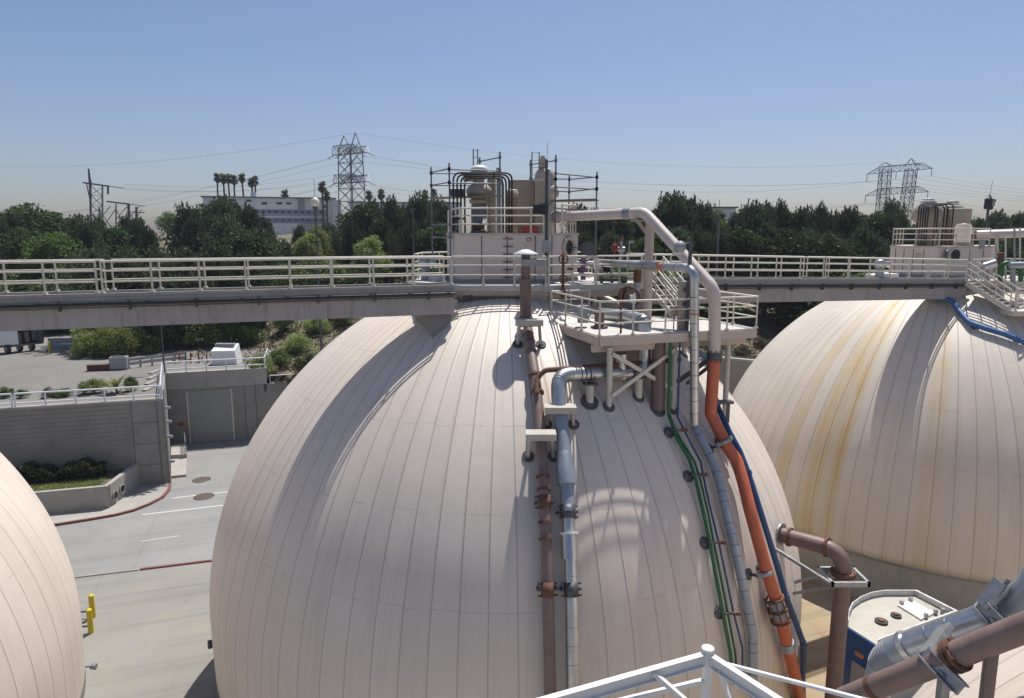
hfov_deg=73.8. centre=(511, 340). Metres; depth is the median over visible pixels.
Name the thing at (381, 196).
palm tree
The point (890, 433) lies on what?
digester tank
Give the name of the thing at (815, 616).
service pavement
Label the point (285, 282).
shrub
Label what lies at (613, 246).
valve stem
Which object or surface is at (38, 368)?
yard
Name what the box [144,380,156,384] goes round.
wheel stop
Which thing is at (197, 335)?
bushy tree
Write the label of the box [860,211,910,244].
broadleaf tree
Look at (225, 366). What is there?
garage railing
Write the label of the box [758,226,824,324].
broadleaf tree
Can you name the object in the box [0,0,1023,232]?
sky
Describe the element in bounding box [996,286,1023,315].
stair landing
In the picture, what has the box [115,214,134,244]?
pine tree
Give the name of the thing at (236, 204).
pine tree
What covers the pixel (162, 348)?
street lamp
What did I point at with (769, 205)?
pine tree
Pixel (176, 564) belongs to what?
kerb
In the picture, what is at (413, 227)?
street lamp
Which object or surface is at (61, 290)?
shrub
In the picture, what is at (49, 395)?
shrub
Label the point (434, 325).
bridge corbel
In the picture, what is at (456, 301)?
jack post
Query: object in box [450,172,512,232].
conduit loops
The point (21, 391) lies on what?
shrub
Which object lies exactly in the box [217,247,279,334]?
pine tree
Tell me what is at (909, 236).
pine tree
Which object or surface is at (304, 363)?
shrub
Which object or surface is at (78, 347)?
bushy tree
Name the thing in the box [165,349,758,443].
garage wall
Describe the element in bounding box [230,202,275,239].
pine tree
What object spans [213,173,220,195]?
palm tree
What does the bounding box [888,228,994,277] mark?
equipment cabin
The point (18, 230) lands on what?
pine tree
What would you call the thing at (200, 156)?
power wire
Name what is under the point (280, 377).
shrub
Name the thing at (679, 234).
pine tree
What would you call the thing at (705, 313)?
shrub
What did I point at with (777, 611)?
orange pipe
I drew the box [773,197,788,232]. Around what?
pine tree
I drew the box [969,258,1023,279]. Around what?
railing fence
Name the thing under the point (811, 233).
pine tree
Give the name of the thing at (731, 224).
pine tree
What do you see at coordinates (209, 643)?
sample tap
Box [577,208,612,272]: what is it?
pine tree
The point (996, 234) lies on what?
gas pipe
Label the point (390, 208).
pine tree
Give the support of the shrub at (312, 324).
on the hillside
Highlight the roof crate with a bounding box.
[521,227,537,232]
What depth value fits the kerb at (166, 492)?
47.73 m
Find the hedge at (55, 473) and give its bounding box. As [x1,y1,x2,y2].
[16,455,107,484]
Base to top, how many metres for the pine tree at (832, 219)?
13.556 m
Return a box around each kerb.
[54,484,170,525]
[74,569,138,577]
[140,559,211,569]
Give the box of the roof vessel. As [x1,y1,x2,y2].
[912,198,943,245]
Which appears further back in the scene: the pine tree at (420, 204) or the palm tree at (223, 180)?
the palm tree at (223, 180)
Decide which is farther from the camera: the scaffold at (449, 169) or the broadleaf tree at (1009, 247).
the broadleaf tree at (1009, 247)
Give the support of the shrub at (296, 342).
on the hillside
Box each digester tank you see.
[0,452,85,697]
[209,296,801,697]
[732,275,1023,610]
[912,645,1023,697]
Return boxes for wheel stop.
[142,387,154,390]
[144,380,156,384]
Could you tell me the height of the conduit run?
0.460 m
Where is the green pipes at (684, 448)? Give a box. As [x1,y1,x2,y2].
[667,342,736,684]
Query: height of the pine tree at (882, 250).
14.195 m
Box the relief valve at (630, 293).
[617,269,642,312]
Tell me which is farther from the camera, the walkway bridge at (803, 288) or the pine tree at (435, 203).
the pine tree at (435, 203)
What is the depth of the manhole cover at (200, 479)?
54.70 m
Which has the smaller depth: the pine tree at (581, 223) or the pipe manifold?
the pipe manifold
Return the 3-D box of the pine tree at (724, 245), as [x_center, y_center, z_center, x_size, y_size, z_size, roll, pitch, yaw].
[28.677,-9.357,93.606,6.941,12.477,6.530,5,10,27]
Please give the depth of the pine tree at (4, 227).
98.55 m
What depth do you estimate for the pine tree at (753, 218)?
107.49 m
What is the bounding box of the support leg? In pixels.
[980,655,998,697]
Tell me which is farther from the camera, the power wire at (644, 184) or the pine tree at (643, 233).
the power wire at (644, 184)
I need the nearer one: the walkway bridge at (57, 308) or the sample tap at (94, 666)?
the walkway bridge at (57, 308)
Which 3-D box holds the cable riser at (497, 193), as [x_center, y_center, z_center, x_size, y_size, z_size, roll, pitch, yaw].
[-0.502,-5.837,28.349,0.335,2.660,0.168,5,10,31]
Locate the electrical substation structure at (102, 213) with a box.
[83,169,144,225]
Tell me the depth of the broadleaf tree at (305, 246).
111.55 m
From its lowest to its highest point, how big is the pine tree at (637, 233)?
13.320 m
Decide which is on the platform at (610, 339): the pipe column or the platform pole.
the pipe column
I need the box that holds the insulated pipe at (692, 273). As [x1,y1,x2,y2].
[588,257,757,697]
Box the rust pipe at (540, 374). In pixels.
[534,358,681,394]
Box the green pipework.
[997,252,1023,289]
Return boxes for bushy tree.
[66,330,103,358]
[69,328,98,340]
[84,327,130,356]
[88,327,117,350]
[101,327,139,355]
[112,326,146,336]
[124,327,161,354]
[137,326,166,349]
[151,325,183,347]
[175,324,204,348]
[182,323,225,347]
[199,322,249,345]
[228,322,268,347]
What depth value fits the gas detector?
23.29 m
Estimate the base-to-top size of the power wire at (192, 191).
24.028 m
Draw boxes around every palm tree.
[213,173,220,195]
[217,173,228,195]
[225,174,231,195]
[230,174,239,195]
[238,172,245,195]
[247,177,255,191]
[253,175,259,196]
[280,189,287,196]
[317,181,327,225]
[322,190,331,224]
[366,190,373,199]
[377,188,385,206]
[430,188,437,196]
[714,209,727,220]
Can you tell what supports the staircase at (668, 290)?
on the platform at (610, 339)
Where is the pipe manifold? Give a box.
[574,261,633,282]
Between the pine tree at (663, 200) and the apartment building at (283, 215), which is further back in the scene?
the apartment building at (283, 215)
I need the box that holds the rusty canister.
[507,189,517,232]
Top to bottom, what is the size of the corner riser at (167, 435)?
7.550 m
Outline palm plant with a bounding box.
[100,374,131,393]
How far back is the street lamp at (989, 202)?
58.74 m
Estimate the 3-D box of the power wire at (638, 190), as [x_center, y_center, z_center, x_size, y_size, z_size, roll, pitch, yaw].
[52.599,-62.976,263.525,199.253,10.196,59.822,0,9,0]
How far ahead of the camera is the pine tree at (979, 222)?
118.01 m
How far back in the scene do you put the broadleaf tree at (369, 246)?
99.41 m
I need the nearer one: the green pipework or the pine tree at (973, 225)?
the green pipework
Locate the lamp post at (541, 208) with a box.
[533,160,551,283]
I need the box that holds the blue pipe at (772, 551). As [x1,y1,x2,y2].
[717,399,806,695]
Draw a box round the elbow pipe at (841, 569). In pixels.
[775,523,855,697]
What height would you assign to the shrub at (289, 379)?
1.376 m
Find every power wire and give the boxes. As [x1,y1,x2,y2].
[33,133,350,166]
[46,158,333,214]
[70,159,324,214]
[109,157,361,212]
[124,179,333,191]
[127,174,334,186]
[132,181,334,191]
[339,158,893,185]
[345,187,881,209]
[360,133,881,166]
[372,157,929,185]
[373,186,916,209]
[378,156,861,191]
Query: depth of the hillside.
84.51 m
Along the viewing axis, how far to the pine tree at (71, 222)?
105.64 m
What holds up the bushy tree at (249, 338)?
on the yard at (38, 368)
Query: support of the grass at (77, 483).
on the planter soil
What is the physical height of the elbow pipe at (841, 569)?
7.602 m
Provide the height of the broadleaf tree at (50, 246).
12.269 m
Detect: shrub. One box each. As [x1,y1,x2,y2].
[0,273,42,292]
[0,386,14,398]
[11,389,30,397]
[19,277,77,333]
[37,273,80,333]
[39,386,56,397]
[52,387,73,397]
[77,381,89,393]
[80,377,109,393]
[123,376,139,390]
[244,352,276,374]
[263,264,321,285]
[267,348,292,368]
[267,369,287,382]
[272,320,298,331]
[280,333,314,353]
[285,371,297,384]
[291,260,312,265]
[293,352,314,370]
[295,260,341,284]
[302,319,332,333]
[315,260,360,284]
[332,318,351,325]
[338,259,384,284]
[400,266,442,282]
[603,267,658,308]
[603,272,620,299]
[643,271,707,317]
[663,271,745,322]
[710,265,749,304]
[732,344,752,357]
[750,271,814,316]
[752,265,778,303]
[752,337,770,348]
[769,268,865,323]
[796,272,874,316]
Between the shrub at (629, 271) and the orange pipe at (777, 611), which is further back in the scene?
the shrub at (629, 271)
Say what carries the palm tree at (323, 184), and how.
on the hillside
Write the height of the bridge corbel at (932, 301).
0.768 m
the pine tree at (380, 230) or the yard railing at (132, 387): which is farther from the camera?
the pine tree at (380, 230)
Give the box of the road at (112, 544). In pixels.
[55,438,251,575]
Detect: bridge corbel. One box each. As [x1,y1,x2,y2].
[414,312,458,338]
[926,299,937,303]
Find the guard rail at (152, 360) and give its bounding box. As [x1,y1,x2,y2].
[128,351,186,367]
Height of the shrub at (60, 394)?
0.797 m
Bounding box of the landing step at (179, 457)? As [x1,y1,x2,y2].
[171,432,186,477]
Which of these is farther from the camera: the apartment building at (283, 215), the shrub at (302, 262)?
the apartment building at (283, 215)
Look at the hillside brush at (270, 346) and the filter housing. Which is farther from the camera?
the hillside brush at (270, 346)
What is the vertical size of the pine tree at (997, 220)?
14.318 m
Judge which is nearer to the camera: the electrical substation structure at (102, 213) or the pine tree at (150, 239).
the pine tree at (150, 239)
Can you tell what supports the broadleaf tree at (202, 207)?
on the hillside
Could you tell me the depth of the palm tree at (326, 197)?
244.94 m
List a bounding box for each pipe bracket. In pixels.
[717,399,733,422]
[775,548,870,594]
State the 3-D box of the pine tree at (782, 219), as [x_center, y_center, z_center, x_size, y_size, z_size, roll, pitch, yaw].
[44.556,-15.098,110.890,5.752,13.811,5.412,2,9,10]
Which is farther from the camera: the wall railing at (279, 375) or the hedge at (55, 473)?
the wall railing at (279, 375)
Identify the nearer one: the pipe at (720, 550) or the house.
the pipe at (720, 550)
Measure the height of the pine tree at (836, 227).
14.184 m
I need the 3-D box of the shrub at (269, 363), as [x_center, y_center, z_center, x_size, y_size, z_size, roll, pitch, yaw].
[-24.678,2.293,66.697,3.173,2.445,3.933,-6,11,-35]
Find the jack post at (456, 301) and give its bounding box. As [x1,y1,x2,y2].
[454,297,458,306]
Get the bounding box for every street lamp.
[160,325,164,372]
[310,190,322,350]
[410,209,415,253]
[715,200,719,276]
[983,181,995,244]
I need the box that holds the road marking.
[142,505,223,514]
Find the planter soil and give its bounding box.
[26,469,124,490]
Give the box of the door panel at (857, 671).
[850,660,865,682]
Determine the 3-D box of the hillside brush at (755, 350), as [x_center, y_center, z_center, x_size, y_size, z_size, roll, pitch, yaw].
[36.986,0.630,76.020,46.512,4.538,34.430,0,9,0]
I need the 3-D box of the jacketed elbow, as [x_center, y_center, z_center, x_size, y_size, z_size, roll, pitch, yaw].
[4.226,-0.851,24.003,1.185,0.976,2.443,-6,11,-34]
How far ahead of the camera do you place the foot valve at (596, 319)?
23.75 m
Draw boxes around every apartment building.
[200,192,341,234]
[347,202,459,231]
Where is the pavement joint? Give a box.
[80,586,209,603]
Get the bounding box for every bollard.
[47,341,50,352]
[81,594,95,617]
[82,608,93,633]
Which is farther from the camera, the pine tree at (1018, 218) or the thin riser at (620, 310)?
the pine tree at (1018, 218)
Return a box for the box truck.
[0,330,43,353]
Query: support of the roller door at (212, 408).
in the garage wall at (220, 404)
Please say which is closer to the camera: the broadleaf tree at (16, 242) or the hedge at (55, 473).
the hedge at (55, 473)
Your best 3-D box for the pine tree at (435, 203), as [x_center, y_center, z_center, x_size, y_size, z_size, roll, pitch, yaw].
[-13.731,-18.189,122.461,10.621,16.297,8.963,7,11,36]
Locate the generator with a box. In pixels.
[109,355,130,370]
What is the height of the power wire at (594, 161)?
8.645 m
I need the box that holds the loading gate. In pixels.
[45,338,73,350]
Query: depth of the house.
176.89 m
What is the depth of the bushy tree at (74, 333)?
72.28 m
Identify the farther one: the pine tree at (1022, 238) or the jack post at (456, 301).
the pine tree at (1022, 238)
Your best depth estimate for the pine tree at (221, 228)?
99.09 m
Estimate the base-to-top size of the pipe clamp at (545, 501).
0.532 m
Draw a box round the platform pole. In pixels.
[1005,228,1020,277]
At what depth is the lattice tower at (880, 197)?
292.80 m
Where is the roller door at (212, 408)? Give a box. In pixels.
[188,389,233,442]
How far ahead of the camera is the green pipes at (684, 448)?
21.68 m
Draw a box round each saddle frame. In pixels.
[915,622,969,697]
[973,577,1010,697]
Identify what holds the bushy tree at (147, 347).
on the yard at (38, 368)
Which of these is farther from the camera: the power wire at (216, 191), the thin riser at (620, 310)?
the power wire at (216, 191)
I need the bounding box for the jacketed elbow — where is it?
[601,302,651,331]
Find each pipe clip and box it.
[664,427,687,437]
[683,470,707,482]
[700,536,725,549]
[714,606,740,619]
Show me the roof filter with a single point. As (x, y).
(962, 216)
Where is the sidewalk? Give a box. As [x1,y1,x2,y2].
[49,482,169,522]
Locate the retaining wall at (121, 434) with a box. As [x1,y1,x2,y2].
[0,374,170,484]
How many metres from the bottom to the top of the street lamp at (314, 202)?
24.110 m
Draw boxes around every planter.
[34,463,139,513]
[86,363,109,370]
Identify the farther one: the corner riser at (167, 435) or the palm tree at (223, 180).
the palm tree at (223, 180)
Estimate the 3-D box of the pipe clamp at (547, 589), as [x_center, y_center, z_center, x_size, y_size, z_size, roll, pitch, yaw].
[1.009,7.055,19.421,0.580,0.509,0.548,-1,9,-6]
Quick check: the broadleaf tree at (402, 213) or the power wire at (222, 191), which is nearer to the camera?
the broadleaf tree at (402, 213)
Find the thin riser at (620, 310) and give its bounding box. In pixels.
[620,288,621,332]
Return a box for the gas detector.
[671,306,677,328]
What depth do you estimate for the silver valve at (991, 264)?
35.62 m
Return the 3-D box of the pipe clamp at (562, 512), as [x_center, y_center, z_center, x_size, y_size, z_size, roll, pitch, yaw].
[1.645,5.022,20.101,0.600,0.582,0.653,-1,9,-8]
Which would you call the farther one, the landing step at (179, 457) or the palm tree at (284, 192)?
the palm tree at (284, 192)
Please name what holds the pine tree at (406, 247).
on the hillside
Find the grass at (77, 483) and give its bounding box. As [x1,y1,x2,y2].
[29,477,105,490]
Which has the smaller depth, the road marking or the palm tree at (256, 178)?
the road marking
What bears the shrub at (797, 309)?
on the hillside
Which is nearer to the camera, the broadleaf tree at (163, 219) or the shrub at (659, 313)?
the shrub at (659, 313)
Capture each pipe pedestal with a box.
[581,376,598,409]
[632,369,646,402]
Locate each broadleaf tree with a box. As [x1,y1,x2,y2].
[0,202,68,233]
[0,226,61,287]
[14,231,87,284]
[50,230,87,277]
[93,224,146,266]
[154,211,174,236]
[158,203,211,250]
[219,227,287,286]
[286,231,326,264]
[307,224,334,262]
[334,202,379,248]
[349,235,393,279]
[377,205,407,236]
[409,221,447,271]
[587,208,615,248]
[626,232,676,269]
[710,212,729,232]
[712,225,778,316]
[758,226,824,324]
[807,231,887,276]
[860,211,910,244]
[971,238,1023,275]
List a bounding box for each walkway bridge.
[0,255,454,330]
[626,253,967,303]
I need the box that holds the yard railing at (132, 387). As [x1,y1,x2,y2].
[0,363,162,406]
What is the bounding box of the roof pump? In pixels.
[471,225,485,232]
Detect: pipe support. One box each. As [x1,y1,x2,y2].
[708,436,732,452]
[745,562,773,579]
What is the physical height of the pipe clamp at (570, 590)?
0.528 m
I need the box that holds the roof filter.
[934,201,971,244]
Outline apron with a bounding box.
[75,562,218,697]
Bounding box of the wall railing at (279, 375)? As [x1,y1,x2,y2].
[269,374,293,382]
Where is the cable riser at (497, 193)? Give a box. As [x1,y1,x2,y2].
[496,168,502,232]
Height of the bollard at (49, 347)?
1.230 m
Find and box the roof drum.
[953,223,971,245]
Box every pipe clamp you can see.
[534,494,554,508]
[536,582,557,597]
[556,504,577,518]
[559,582,581,597]
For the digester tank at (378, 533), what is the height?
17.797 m
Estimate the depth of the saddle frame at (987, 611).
10.41 m
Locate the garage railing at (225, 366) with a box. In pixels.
[165,348,267,372]
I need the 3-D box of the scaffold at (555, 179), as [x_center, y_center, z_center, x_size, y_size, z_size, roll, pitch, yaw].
[2.302,-5.484,29.700,2.338,5.682,3.880,-2,9,-12]
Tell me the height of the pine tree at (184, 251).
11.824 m
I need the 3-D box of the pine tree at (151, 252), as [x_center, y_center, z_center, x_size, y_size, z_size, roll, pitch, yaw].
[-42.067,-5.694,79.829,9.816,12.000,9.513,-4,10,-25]
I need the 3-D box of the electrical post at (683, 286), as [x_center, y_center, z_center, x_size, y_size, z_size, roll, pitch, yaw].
[5.733,-2.381,22.999,0.627,4.039,0.367,0,9,0]
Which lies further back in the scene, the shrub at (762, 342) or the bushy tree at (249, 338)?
the shrub at (762, 342)
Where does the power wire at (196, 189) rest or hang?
attached to the lattice tower at (349, 153)
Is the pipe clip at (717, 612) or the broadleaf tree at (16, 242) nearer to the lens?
the pipe clip at (717, 612)
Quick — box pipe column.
[631,217,654,320]
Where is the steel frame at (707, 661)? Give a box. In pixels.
[538,644,864,697]
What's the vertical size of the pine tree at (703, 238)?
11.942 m
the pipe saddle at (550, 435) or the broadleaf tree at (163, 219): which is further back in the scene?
the broadleaf tree at (163, 219)
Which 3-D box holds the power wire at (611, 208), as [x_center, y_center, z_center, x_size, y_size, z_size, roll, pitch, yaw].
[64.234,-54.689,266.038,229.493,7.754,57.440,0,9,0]
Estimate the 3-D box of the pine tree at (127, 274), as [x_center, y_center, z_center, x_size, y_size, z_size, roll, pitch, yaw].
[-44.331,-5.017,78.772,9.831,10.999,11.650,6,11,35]
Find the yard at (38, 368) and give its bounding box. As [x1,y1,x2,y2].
[0,332,265,406]
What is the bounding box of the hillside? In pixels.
[43,233,795,380]
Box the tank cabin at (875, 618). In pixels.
[843,590,957,697]
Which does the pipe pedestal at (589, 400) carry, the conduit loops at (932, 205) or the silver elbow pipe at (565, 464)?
the silver elbow pipe at (565, 464)
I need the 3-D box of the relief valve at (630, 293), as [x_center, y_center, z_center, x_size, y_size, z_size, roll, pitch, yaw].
[4.712,-1.679,25.960,0.844,2.133,1.651,6,11,35]
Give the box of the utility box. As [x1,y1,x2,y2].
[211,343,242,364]
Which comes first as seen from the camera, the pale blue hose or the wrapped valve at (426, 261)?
the pale blue hose
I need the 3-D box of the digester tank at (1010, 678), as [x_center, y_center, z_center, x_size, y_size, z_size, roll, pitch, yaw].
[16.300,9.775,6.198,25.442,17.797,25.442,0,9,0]
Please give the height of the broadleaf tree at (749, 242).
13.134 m
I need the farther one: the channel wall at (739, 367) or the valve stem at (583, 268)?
the channel wall at (739, 367)
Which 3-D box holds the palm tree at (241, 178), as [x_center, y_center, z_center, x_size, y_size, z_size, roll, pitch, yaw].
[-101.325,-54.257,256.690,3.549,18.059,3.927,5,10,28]
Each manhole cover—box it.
[192,477,210,482]
[193,493,214,499]
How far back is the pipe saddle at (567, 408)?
21.24 m
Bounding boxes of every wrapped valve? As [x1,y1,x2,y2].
[418,259,446,279]
[874,259,898,277]
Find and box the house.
[706,207,737,221]
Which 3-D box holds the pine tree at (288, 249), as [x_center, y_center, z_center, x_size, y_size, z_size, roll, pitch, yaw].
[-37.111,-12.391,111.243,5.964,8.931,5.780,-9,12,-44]
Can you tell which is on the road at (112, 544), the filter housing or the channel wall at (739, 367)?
the channel wall at (739, 367)
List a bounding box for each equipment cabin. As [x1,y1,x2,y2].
[446,204,594,282]
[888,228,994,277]
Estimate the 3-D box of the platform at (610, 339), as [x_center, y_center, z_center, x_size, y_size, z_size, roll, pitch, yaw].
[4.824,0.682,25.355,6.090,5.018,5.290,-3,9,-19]
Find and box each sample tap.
[85,663,97,669]
[207,640,212,648]
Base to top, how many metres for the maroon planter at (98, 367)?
0.575 m
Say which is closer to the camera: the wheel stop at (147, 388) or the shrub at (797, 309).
the wheel stop at (147, 388)
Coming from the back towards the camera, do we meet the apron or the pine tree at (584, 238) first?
the pine tree at (584, 238)
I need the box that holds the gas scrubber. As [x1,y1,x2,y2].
[463,165,495,232]
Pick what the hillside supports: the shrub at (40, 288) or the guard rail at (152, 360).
the shrub at (40, 288)
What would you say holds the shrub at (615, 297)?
on the hillside
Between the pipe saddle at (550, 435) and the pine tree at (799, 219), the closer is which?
the pipe saddle at (550, 435)
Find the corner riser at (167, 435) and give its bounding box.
[162,389,174,482]
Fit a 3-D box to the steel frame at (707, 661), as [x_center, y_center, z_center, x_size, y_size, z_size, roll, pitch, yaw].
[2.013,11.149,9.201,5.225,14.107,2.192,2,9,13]
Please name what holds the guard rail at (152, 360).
on the yard at (38, 368)
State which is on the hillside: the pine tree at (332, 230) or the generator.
the pine tree at (332, 230)
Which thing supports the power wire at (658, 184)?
attached to the lattice tower at (349, 153)
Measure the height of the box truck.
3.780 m
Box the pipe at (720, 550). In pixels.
[677,342,743,672]
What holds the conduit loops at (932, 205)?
on the equipment cabin at (981, 250)
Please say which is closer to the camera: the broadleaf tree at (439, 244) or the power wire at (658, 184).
the broadleaf tree at (439, 244)
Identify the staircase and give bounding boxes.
[652,256,689,318]
[965,261,1019,309]
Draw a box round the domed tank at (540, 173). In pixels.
[535,156,558,232]
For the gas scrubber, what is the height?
2.816 m
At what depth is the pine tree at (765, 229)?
93.97 m
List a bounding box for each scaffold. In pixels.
[428,149,502,272]
[529,152,598,254]
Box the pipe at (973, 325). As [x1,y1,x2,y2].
[931,297,1023,344]
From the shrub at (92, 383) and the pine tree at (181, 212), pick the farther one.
the pine tree at (181, 212)
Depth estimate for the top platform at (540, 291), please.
26.30 m
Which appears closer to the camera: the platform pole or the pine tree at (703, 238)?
the platform pole
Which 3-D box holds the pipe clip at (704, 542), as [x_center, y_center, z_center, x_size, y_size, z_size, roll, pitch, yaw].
[6.308,6.411,21.621,0.873,0.425,0.411,0,9,0]
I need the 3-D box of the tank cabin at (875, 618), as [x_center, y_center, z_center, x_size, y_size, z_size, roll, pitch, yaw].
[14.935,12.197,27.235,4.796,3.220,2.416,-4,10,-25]
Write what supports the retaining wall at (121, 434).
on the road at (112, 544)
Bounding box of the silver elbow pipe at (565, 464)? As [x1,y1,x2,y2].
[551,349,650,689]
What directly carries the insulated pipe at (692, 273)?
attached to the platform at (610, 339)
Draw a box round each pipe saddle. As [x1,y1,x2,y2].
[512,318,545,347]
[522,429,556,461]
[544,403,579,429]
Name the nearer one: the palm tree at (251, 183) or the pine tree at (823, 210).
the pine tree at (823, 210)
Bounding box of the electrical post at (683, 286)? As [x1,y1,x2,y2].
[673,209,693,329]
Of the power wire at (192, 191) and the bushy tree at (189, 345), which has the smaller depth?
the bushy tree at (189, 345)
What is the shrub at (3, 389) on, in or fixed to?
on the yard at (38, 368)
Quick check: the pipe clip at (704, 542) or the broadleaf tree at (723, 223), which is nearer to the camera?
the pipe clip at (704, 542)
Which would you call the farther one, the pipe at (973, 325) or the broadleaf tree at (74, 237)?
the broadleaf tree at (74, 237)
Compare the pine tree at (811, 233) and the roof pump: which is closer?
the roof pump
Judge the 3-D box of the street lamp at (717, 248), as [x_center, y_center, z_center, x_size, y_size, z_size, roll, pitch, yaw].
[15.529,0.307,52.691,0.260,21.980,0.247,0,9,0]
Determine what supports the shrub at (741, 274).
on the hillside
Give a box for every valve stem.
[558,253,572,297]
[580,257,586,279]
[593,261,600,281]
[611,241,618,259]
[617,241,624,259]
[628,241,632,259]
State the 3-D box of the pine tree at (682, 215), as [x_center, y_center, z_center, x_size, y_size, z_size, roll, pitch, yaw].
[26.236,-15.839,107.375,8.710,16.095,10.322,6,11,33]
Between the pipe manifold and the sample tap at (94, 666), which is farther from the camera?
the sample tap at (94, 666)
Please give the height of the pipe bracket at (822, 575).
2.122 m
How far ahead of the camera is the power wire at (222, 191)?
218.84 m
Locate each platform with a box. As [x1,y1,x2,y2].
[408,251,642,305]
[550,285,758,416]
[865,272,1023,288]
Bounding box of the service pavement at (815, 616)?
[792,576,856,697]
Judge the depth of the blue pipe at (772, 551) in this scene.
23.52 m
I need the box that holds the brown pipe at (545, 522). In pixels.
[513,238,555,695]
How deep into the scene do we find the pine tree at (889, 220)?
107.82 m
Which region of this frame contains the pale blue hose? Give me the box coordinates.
[699,349,707,365]
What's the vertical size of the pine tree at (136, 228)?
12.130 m
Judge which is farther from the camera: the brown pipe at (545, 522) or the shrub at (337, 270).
the shrub at (337, 270)
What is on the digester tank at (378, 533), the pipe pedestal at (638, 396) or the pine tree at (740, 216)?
the pipe pedestal at (638, 396)
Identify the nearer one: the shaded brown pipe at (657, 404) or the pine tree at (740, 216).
the shaded brown pipe at (657, 404)
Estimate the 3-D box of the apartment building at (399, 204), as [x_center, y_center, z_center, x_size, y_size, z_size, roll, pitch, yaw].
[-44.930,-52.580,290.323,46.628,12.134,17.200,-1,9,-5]
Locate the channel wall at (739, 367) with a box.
[703,356,754,393]
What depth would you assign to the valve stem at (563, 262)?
25.67 m
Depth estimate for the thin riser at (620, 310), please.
22.34 m
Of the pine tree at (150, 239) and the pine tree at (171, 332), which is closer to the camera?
the pine tree at (171, 332)
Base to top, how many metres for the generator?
1.275 m
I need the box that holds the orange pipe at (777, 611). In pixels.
[704,360,805,697]
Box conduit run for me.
[458,295,519,301]
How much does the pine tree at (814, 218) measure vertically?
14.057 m
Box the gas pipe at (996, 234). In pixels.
[972,229,1023,276]
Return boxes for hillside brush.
[169,318,359,375]
[688,321,784,359]
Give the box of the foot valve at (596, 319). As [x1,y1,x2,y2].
[577,305,607,328]
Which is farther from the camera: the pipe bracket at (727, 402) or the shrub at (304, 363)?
the shrub at (304, 363)
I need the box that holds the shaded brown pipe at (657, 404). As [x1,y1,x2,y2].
[650,343,665,416]
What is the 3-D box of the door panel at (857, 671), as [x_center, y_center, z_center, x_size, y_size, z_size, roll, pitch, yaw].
[13.098,12.995,25.772,0.060,1.600,0.741,-4,10,-22]
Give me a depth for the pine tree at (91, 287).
75.36 m
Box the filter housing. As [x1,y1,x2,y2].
[510,180,550,232]
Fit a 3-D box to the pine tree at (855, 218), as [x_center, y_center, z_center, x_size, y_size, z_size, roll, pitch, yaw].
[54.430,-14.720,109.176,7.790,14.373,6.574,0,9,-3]
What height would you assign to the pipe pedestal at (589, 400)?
1.220 m
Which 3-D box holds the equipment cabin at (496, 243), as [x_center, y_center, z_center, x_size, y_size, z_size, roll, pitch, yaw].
[0.175,-4.256,29.480,6.354,3.118,5.122,0,9,0]
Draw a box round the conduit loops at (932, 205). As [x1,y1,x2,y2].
[916,203,953,245]
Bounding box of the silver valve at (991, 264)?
[982,259,997,281]
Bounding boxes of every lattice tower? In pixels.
[327,132,374,227]
[865,158,932,224]
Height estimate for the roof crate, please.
0.247 m
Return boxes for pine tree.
[0,217,12,280]
[1,211,24,234]
[1,225,50,289]
[46,245,116,332]
[55,213,83,234]
[65,215,115,259]
[67,269,134,329]
[80,249,145,290]
[92,214,106,232]
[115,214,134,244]
[120,242,171,289]
[127,216,145,264]
[135,225,159,267]
[135,254,193,348]
[163,201,201,255]
[169,242,218,343]
[177,215,208,263]
[192,237,235,340]
[194,211,244,266]
[195,194,237,232]
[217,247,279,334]
[228,199,243,218]
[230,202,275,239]
[248,216,280,273]
[278,238,296,265]
[289,224,304,265]
[321,221,344,264]
[330,219,366,270]
[364,198,384,230]
[367,213,404,283]
[378,193,403,272]
[389,219,428,282]
[399,189,436,269]
[422,193,452,223]
[425,200,459,273]
[558,202,592,241]
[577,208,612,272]
[577,230,605,272]
[589,229,632,276]
[604,219,642,268]
[629,218,644,259]
[641,208,664,236]
[652,191,691,232]
[658,189,701,243]
[661,225,706,276]
[684,193,714,238]
[688,226,726,273]
[700,201,722,235]
[701,228,744,276]
[723,209,739,233]
[728,204,746,247]
[735,198,779,233]
[746,218,796,316]
[758,198,781,233]
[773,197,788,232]
[776,207,793,233]
[784,205,826,232]
[788,225,840,307]
[801,204,826,235]
[815,201,833,233]
[827,208,842,231]
[830,206,854,239]
[833,204,865,239]
[842,220,880,268]
[853,230,890,274]
[859,213,867,221]
[872,197,910,224]
[874,211,904,269]
[895,214,909,232]
[898,223,916,244]
[971,219,980,244]
[973,216,984,241]
[983,207,1015,240]
[1009,212,1023,228]
[1011,224,1023,272]
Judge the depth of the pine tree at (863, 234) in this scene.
93.62 m
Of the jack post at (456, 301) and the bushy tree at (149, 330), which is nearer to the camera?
the jack post at (456, 301)
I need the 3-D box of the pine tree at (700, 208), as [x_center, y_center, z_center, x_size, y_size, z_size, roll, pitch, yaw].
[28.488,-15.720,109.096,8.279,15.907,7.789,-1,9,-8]
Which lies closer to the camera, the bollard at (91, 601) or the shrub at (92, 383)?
the bollard at (91, 601)

